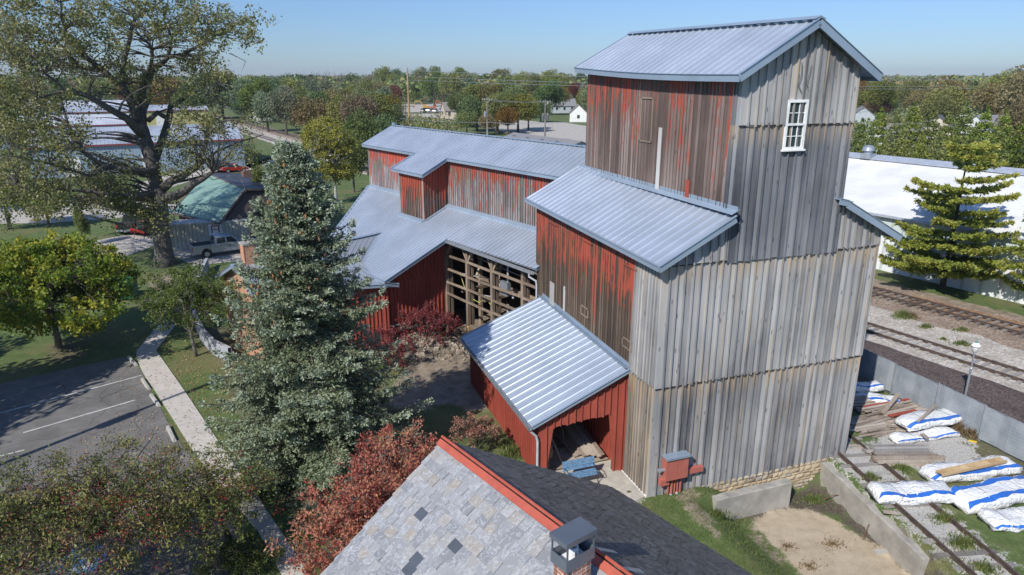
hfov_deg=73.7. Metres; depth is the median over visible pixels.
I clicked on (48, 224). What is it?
background tree
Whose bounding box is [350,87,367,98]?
background tree
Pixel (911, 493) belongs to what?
wrapped bundle
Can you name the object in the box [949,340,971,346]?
weeds
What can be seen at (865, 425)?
lumber pile
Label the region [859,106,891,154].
pine tree
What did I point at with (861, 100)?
background tree
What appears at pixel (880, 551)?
concrete block
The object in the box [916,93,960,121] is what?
background tree
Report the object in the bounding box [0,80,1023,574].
ground
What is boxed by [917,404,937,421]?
loose board
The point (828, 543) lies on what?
weeds
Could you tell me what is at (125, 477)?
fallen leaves
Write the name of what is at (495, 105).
background tree
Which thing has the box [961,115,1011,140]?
house
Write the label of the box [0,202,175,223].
gravel drive
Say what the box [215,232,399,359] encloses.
brick annex
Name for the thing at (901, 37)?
sky
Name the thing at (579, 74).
background tree
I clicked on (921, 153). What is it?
pine tree
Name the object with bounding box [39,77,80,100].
background tree
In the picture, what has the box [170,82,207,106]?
background tree
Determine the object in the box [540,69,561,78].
background tree
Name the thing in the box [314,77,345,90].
background tree
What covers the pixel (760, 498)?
retaining wall
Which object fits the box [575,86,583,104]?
background tree
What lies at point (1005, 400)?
mulch strip
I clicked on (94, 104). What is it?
warehouse
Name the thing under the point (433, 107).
excavator
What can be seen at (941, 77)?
background tree
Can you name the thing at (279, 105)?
background tree
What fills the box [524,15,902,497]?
grain elevator
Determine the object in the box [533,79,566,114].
background tree
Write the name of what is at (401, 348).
burgundy shrub
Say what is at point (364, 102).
background tree
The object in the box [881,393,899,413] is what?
loose board
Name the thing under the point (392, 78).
background tree
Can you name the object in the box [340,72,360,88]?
background tree
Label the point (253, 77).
background tree
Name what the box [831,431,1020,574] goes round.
siding track
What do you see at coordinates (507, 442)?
weeds
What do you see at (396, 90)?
background tree
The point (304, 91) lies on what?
background tree
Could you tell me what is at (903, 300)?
railway track
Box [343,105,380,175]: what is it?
background tree
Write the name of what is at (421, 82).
background tree
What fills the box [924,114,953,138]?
house
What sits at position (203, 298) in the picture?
young tree
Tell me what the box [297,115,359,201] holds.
birch tree
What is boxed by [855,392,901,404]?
wrapped bundle
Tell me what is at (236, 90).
background tree
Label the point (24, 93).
background tree
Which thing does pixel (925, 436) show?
loose board
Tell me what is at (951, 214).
white pine
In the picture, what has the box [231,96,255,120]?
background tree
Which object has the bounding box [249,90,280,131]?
background tree
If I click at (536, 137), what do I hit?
house
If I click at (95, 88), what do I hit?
background tree
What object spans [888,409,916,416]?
loose board
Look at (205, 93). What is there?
background tree
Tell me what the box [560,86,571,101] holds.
background tree
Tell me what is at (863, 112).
house
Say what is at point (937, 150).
pine tree
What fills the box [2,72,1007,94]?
woodland
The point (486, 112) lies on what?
utility pole
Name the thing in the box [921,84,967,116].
background tree
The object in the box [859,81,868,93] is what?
background tree
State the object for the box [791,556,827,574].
weeds
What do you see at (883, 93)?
background tree
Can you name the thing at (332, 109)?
background tree
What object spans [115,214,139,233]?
pickup truck
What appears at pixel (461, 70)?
background tree
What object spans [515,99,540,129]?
background tree
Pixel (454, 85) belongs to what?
background tree
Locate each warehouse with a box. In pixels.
[1,113,129,149]
[24,100,127,114]
[27,123,245,178]
[58,104,208,125]
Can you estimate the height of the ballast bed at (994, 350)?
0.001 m
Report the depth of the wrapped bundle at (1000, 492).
27.31 m
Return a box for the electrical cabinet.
[658,450,703,494]
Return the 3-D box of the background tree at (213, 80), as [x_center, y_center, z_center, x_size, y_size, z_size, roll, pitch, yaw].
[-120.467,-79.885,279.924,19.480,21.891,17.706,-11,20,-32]
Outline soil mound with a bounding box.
[392,333,469,362]
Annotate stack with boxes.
[554,421,604,456]
[862,443,934,455]
[869,454,945,465]
[936,457,1006,476]
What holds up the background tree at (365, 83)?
on the ground at (450, 390)
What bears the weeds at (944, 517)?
on the ground at (450, 390)
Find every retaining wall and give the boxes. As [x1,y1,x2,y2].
[712,478,791,518]
[820,462,929,574]
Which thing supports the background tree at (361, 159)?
on the ground at (450, 390)
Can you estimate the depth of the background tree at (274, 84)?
347.10 m
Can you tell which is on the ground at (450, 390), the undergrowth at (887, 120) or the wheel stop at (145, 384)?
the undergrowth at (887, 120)
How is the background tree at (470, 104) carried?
on the ground at (450, 390)
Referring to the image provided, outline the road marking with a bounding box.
[0,375,202,574]
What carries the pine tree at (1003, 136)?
on the ground at (450, 390)
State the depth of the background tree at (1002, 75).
250.68 m
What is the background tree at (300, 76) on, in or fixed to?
on the ground at (450, 390)
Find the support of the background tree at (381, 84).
on the ground at (450, 390)
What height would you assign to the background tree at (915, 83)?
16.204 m
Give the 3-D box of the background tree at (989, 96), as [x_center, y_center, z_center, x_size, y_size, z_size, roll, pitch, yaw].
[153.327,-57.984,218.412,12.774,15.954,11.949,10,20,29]
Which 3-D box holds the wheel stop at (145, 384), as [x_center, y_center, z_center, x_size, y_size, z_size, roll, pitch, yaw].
[-20.527,5.386,38.246,0.200,0.150,1.750,-13,22,-37]
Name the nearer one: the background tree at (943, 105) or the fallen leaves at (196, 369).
the fallen leaves at (196, 369)
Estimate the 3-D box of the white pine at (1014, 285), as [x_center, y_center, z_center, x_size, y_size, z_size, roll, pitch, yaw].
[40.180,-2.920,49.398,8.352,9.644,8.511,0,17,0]
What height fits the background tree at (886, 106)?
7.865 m
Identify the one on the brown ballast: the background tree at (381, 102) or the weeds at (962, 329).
the weeds at (962, 329)
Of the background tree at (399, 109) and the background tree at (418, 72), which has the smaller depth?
the background tree at (399, 109)
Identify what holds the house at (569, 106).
on the ground at (450, 390)
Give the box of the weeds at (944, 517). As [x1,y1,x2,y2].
[914,508,974,526]
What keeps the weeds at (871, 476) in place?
on the ground at (450, 390)
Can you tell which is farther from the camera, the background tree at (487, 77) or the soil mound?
the background tree at (487, 77)
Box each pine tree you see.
[850,117,869,152]
[858,122,877,153]
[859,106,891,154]
[877,109,908,156]
[886,101,922,156]
[891,123,912,157]
[908,106,939,158]
[911,129,929,158]
[921,125,947,160]
[928,110,959,161]
[942,131,959,161]
[945,101,975,161]
[953,122,980,163]
[961,106,995,163]
[976,108,1019,163]
[983,126,1009,166]
[1001,119,1023,168]
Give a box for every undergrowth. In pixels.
[272,96,978,138]
[277,95,986,139]
[282,95,994,139]
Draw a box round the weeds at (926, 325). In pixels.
[916,322,936,328]
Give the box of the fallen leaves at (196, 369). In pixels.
[161,328,231,420]
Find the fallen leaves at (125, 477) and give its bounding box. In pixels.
[32,413,257,574]
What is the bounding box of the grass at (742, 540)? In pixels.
[643,480,964,574]
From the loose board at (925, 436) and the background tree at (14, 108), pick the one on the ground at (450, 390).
the background tree at (14, 108)
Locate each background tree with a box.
[0,96,30,115]
[0,98,30,148]
[0,160,30,228]
[4,79,43,107]
[17,177,67,226]
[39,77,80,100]
[59,77,75,88]
[70,206,90,235]
[77,77,116,99]
[115,80,137,99]
[133,81,168,104]
[151,74,180,104]
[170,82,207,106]
[188,72,217,107]
[196,65,236,118]
[217,77,253,118]
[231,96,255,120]
[237,74,259,90]
[237,78,277,122]
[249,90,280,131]
[250,164,268,182]
[259,74,280,93]
[266,86,302,133]
[274,84,289,95]
[280,76,302,89]
[287,96,330,126]
[289,86,312,101]
[295,78,323,91]
[298,74,311,83]
[298,92,330,126]
[307,70,325,81]
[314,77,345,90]
[323,86,341,99]
[325,93,354,123]
[328,71,350,83]
[339,92,380,120]
[339,128,367,191]
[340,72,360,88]
[341,88,352,94]
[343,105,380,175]
[345,85,355,91]
[348,80,363,87]
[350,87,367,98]
[357,78,374,96]
[360,72,378,84]
[364,85,393,97]
[364,92,397,123]
[370,81,391,92]
[371,65,391,82]
[373,111,397,131]
[382,93,406,113]
[386,74,400,82]
[386,103,405,122]
[388,84,402,98]
[389,68,410,78]
[403,84,423,103]
[409,66,427,80]
[414,77,424,101]
[418,71,446,105]
[425,65,441,75]
[435,88,449,101]
[437,72,463,97]
[446,90,468,127]
[451,67,466,75]
[453,110,478,132]
[456,94,482,131]
[459,73,472,86]
[459,84,483,105]
[461,71,483,84]
[476,73,491,81]
[476,81,503,100]
[478,113,499,129]
[480,92,508,132]
[489,68,512,80]
[489,75,514,93]
[494,107,519,134]
[496,83,531,101]
[501,91,539,131]
[511,70,528,84]
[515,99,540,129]
[517,80,536,96]
[522,72,543,89]
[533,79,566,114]
[533,95,553,121]
[537,72,570,88]
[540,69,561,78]
[558,72,576,81]
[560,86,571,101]
[568,81,580,100]
[574,73,587,84]
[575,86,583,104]
[576,77,587,108]
[857,90,867,106]
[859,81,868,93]
[862,94,884,111]
[864,78,900,112]
[875,101,893,112]
[888,101,899,108]
[890,82,907,101]
[897,79,931,105]
[902,89,925,107]
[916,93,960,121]
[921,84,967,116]
[924,77,970,102]
[931,75,948,84]
[966,82,984,102]
[969,87,989,112]
[970,80,1009,114]
[982,68,1021,104]
[992,94,1023,151]
[993,64,1023,114]
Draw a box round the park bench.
[562,455,599,482]
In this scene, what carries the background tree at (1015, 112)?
on the ground at (450, 390)
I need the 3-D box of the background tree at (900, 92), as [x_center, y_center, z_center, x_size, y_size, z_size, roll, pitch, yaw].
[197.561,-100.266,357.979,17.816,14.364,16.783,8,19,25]
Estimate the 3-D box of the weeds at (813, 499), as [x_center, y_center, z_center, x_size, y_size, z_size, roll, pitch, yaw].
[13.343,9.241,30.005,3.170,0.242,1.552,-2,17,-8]
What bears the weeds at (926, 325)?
on the ballast bed at (994, 350)
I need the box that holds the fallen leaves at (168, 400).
[114,352,228,484]
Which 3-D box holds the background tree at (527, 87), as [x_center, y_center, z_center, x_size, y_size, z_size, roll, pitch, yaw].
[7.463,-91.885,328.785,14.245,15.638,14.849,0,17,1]
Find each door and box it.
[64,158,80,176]
[156,116,163,124]
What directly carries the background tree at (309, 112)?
on the ground at (450, 390)
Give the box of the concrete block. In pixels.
[873,548,887,554]
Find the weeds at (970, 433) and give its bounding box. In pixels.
[959,425,980,440]
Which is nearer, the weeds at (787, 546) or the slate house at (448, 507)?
the slate house at (448, 507)
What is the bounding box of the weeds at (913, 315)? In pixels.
[908,312,920,320]
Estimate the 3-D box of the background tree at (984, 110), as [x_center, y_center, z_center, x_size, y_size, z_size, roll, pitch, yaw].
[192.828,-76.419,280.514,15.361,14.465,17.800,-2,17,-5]
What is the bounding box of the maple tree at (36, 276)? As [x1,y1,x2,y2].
[0,228,145,348]
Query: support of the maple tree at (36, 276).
on the ground at (450, 390)
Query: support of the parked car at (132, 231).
on the gravel court
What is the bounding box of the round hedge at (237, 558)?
[189,530,286,574]
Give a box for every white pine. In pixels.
[878,139,1023,288]
[988,211,1023,292]
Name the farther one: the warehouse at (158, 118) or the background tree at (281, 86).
the background tree at (281, 86)
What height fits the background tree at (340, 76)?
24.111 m
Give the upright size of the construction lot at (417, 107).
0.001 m
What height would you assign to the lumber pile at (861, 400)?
0.328 m
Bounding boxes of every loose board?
[551,437,561,461]
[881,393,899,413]
[882,510,897,514]
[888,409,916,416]
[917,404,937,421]
[920,433,929,438]
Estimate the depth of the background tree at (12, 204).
75.61 m
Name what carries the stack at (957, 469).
on the wrapped bundle at (927, 472)
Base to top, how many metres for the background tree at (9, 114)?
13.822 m
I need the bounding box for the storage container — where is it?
[169,217,251,249]
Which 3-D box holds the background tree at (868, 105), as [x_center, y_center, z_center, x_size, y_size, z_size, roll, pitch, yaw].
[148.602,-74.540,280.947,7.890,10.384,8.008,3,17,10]
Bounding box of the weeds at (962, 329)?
[952,326,971,332]
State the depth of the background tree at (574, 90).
355.25 m
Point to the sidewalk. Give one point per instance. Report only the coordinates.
(182, 405)
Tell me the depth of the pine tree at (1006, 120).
95.37 m
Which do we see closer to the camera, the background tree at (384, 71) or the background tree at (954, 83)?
the background tree at (954, 83)
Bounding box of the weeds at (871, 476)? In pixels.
[851,469,891,481]
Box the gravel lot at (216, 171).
[137,156,277,191]
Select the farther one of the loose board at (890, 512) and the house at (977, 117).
the house at (977, 117)
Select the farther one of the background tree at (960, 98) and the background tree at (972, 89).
the background tree at (972, 89)
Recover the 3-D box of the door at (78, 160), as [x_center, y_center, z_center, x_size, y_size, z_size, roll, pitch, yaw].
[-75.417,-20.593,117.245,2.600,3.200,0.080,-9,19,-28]
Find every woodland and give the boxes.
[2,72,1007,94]
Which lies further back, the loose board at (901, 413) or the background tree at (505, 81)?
the background tree at (505, 81)
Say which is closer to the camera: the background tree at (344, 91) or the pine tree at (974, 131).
the pine tree at (974, 131)
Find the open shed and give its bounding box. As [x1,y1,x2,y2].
[459,293,630,470]
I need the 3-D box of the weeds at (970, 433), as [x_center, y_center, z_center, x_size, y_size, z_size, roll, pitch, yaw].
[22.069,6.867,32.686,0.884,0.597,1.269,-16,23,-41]
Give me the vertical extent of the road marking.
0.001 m
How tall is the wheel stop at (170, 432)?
0.150 m
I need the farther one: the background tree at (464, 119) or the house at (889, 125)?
the background tree at (464, 119)
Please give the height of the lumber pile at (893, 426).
0.280 m
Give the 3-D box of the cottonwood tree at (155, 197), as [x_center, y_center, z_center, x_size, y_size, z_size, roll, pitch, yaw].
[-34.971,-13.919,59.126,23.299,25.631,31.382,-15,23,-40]
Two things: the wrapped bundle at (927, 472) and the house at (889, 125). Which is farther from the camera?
the house at (889, 125)
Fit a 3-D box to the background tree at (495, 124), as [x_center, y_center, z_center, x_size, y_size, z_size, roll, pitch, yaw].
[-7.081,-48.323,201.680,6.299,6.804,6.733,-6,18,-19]
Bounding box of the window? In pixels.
[781,99,808,151]
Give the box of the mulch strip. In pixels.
[857,340,1023,422]
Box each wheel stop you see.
[127,356,137,365]
[140,378,150,389]
[149,393,160,406]
[166,425,176,441]
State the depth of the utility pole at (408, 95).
242.82 m
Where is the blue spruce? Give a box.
[191,135,433,531]
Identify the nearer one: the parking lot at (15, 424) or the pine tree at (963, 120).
the parking lot at (15, 424)
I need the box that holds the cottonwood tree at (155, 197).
[0,0,281,268]
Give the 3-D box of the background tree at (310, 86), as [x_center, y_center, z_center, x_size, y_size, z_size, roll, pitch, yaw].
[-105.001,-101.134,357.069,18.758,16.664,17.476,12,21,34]
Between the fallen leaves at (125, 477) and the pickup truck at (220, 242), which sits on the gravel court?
the pickup truck at (220, 242)
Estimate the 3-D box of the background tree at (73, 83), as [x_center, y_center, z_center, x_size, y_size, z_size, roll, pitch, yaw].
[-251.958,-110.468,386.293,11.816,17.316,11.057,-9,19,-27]
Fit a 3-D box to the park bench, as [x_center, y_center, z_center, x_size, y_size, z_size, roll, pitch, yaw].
[2.925,7.818,28.795,1.480,0.976,0.807,-6,18,-19]
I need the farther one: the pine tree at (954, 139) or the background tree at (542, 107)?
the background tree at (542, 107)
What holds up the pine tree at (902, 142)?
on the ground at (450, 390)
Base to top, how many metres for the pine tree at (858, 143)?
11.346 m
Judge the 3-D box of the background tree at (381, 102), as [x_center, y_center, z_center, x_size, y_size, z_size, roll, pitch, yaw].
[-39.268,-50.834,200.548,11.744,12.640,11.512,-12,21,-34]
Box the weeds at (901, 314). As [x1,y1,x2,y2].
[891,308,917,322]
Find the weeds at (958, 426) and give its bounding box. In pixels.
[946,422,966,431]
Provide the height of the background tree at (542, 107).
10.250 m
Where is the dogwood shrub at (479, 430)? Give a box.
[449,412,502,448]
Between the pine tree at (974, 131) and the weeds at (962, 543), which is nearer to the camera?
the weeds at (962, 543)
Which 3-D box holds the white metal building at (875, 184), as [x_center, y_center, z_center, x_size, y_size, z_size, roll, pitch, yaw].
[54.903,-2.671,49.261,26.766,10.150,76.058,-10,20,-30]
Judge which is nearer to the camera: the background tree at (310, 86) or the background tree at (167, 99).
the background tree at (167, 99)
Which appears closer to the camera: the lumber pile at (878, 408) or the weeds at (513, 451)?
the weeds at (513, 451)
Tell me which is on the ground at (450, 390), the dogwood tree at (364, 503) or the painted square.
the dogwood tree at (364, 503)
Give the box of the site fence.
[858,348,1023,460]
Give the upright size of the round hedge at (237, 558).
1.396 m
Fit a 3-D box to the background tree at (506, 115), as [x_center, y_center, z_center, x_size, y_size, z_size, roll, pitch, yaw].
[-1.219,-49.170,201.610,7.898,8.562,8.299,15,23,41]
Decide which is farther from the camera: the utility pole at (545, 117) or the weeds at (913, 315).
the utility pole at (545, 117)
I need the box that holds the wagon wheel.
[551,426,563,444]
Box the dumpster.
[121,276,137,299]
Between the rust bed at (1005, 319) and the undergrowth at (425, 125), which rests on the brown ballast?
the rust bed at (1005, 319)
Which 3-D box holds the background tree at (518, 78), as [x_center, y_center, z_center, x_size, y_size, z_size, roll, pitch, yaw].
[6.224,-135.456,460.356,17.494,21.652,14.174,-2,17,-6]
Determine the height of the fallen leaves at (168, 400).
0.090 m
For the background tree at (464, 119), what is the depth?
200.16 m
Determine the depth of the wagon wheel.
31.57 m
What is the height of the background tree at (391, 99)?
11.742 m
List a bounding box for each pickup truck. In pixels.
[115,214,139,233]
[188,232,257,257]
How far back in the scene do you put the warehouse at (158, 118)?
241.89 m
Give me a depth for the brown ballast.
48.72 m
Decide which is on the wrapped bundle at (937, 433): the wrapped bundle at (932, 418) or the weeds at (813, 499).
the wrapped bundle at (932, 418)
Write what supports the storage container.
on the gravel court
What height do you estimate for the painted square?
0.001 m
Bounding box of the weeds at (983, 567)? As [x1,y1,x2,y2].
[949,557,1019,574]
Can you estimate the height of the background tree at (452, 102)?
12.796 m
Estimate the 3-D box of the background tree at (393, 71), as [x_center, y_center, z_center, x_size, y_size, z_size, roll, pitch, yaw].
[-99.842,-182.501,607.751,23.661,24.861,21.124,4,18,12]
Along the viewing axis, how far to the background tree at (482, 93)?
291.18 m
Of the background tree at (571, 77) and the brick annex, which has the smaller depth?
the brick annex
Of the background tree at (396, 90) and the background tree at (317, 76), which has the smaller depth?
the background tree at (396, 90)
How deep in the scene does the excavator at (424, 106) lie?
358.61 m
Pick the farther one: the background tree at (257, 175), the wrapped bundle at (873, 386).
the background tree at (257, 175)
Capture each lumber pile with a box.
[847,444,865,448]
[849,414,894,437]
[853,395,874,409]
[856,398,927,419]
[885,420,918,431]
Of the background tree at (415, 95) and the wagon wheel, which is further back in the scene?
the background tree at (415, 95)
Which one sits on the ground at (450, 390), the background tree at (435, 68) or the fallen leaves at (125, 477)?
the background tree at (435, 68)
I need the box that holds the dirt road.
[403,114,585,141]
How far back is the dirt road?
221.40 m
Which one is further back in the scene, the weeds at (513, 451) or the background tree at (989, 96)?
the background tree at (989, 96)
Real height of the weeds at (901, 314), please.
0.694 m
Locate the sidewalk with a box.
[136,325,304,574]
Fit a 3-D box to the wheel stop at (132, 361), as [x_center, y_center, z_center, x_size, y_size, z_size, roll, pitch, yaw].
[-22.971,4.436,41.320,0.200,0.150,1.750,-15,23,-40]
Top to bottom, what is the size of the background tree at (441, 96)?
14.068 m
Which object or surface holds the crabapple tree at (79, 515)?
on the ground at (450, 390)
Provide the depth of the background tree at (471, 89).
291.98 m
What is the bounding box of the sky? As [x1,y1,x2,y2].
[0,0,1023,76]
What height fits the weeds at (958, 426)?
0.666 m
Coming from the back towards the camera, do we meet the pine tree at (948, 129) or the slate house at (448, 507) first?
the pine tree at (948, 129)
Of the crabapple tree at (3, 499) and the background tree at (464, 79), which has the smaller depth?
the crabapple tree at (3, 499)
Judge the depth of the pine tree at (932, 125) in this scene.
104.98 m
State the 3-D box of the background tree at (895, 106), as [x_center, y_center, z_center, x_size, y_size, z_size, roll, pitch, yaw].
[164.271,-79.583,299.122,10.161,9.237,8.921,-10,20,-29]
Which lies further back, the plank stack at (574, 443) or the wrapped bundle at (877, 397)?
the wrapped bundle at (877, 397)
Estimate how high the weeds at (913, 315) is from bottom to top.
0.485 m
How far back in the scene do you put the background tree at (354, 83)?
385.52 m
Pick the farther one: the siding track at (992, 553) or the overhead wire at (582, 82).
the overhead wire at (582, 82)
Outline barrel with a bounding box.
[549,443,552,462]
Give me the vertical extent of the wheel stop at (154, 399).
0.150 m
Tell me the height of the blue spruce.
14.704 m
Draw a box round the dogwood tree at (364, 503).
[263,416,458,574]
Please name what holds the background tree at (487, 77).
on the ground at (450, 390)
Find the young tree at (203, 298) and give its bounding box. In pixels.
[129,260,239,356]
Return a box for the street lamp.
[964,338,980,395]
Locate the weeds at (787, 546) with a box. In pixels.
[781,539,799,552]
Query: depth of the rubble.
42.71 m
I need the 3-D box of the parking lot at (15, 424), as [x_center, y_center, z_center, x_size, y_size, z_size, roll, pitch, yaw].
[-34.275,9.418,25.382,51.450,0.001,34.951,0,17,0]
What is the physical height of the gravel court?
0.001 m
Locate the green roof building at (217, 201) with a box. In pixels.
[170,170,321,235]
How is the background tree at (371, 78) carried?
on the ground at (450, 390)
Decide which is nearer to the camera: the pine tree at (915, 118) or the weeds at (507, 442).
the weeds at (507, 442)
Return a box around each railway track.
[217,115,1023,338]
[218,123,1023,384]
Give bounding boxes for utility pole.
[406,68,409,123]
[482,97,497,135]
[540,99,552,135]
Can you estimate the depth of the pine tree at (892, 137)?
101.48 m
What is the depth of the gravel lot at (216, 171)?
123.06 m
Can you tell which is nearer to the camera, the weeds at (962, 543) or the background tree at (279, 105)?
the weeds at (962, 543)
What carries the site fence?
on the ground at (450, 390)
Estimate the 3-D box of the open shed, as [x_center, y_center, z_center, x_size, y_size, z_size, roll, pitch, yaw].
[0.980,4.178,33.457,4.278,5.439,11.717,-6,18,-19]
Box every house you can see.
[320,435,751,574]
[440,102,456,118]
[504,132,585,146]
[550,98,575,112]
[569,104,586,121]
[855,106,874,126]
[862,123,930,153]
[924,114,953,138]
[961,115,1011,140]
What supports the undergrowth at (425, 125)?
on the ground at (450, 390)
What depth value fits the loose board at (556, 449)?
30.52 m
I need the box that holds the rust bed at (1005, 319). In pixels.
[873,285,1023,329]
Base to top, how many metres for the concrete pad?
0.160 m
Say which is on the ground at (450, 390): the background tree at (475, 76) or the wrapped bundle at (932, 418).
the background tree at (475, 76)
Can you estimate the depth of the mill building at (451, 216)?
44.92 m
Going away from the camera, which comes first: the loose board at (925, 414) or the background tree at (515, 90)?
the loose board at (925, 414)
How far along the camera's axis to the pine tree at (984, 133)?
100.98 m
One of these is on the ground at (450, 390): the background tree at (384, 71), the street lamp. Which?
the background tree at (384, 71)
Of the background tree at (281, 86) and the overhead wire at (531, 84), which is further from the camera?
the background tree at (281, 86)
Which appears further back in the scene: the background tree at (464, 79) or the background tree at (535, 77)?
the background tree at (464, 79)
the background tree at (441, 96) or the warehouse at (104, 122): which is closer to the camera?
the warehouse at (104, 122)
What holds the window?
in the grain elevator
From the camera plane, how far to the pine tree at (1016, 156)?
90.14 m
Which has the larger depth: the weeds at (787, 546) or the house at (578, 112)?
the house at (578, 112)
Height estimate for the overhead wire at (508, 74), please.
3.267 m
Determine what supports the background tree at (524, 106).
on the ground at (450, 390)
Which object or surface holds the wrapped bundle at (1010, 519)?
on the ground at (450, 390)
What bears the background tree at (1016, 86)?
on the ground at (450, 390)
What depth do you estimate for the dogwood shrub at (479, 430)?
30.66 m
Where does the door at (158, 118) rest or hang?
in the warehouse at (158, 118)
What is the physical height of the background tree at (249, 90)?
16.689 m
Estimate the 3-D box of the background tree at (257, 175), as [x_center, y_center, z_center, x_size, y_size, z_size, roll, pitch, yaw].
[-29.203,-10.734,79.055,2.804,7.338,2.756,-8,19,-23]
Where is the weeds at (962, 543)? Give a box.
[916,522,998,553]
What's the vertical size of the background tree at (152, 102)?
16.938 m
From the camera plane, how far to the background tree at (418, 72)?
645.30 m
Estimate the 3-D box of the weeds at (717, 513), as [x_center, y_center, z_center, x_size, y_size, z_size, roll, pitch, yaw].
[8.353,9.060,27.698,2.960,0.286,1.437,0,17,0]
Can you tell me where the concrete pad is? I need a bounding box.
[556,460,644,501]
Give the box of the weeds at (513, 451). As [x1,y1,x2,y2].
[500,443,522,458]
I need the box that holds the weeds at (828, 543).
[808,532,855,555]
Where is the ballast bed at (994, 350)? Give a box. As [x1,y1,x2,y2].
[214,119,1023,392]
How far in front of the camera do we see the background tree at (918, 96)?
314.94 m
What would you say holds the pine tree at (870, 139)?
on the ground at (450, 390)
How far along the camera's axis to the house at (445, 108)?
279.38 m
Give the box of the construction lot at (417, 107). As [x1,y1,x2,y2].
[402,103,441,111]
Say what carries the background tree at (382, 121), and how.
on the ground at (450, 390)
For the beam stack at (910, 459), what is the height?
0.362 m
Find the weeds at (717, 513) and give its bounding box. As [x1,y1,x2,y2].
[709,507,750,523]
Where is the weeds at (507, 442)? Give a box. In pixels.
[492,434,514,452]
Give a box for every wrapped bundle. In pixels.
[855,380,884,391]
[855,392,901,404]
[865,480,955,505]
[888,426,960,443]
[894,408,961,430]
[918,455,1023,483]
[949,475,1023,514]
[977,506,1023,532]
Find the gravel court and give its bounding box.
[94,233,261,265]
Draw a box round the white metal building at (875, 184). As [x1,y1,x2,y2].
[843,145,1023,303]
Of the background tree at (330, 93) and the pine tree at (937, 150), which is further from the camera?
the background tree at (330, 93)
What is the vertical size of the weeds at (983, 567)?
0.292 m
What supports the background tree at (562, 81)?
on the ground at (450, 390)
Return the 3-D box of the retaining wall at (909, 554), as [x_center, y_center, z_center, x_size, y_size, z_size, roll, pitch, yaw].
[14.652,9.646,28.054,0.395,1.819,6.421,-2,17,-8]
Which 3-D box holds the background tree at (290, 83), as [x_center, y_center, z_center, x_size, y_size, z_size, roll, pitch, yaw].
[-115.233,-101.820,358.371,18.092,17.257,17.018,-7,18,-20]
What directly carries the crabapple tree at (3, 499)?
on the ground at (450, 390)
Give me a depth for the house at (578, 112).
257.98 m
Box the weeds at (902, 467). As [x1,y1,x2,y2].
[884,463,914,475]
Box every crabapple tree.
[0,431,229,574]
[0,464,74,574]
[45,436,289,566]
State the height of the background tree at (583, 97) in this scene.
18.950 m
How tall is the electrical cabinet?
2.335 m
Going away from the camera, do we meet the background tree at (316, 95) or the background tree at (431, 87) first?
the background tree at (316, 95)
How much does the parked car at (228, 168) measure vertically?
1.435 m
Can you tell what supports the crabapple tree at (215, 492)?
on the ground at (450, 390)
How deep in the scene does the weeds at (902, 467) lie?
29.97 m
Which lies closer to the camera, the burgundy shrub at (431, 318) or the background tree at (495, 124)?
the burgundy shrub at (431, 318)
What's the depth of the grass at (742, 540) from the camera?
26.34 m
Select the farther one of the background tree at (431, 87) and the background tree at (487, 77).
the background tree at (487, 77)
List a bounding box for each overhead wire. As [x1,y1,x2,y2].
[408,70,585,76]
[408,76,926,86]
[416,80,971,88]
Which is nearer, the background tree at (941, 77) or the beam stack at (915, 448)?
the beam stack at (915, 448)
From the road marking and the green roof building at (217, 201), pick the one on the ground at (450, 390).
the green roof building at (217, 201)
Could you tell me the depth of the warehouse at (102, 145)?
123.65 m
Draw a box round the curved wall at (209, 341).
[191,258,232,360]
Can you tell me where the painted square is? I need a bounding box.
[50,545,112,572]
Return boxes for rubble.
[374,328,468,366]
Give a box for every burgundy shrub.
[358,322,418,369]
[385,299,461,346]
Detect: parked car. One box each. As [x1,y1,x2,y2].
[130,220,169,234]
[220,163,248,172]
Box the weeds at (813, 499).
[791,489,835,510]
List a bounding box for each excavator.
[413,101,429,108]
[430,100,441,109]
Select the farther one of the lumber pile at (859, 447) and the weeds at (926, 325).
the weeds at (926, 325)
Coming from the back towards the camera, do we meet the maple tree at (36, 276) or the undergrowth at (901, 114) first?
the undergrowth at (901, 114)
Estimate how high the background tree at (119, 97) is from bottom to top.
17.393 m
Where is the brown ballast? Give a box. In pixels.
[212,113,1023,349]
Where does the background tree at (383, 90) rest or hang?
on the ground at (450, 390)
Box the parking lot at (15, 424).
[0,357,257,574]
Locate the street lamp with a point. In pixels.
(976, 345)
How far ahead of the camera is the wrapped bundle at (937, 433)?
32.39 m
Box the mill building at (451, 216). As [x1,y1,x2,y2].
[328,122,585,337]
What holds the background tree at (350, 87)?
on the ground at (450, 390)
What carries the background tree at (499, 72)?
on the ground at (450, 390)
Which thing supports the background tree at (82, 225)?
on the ground at (450, 390)

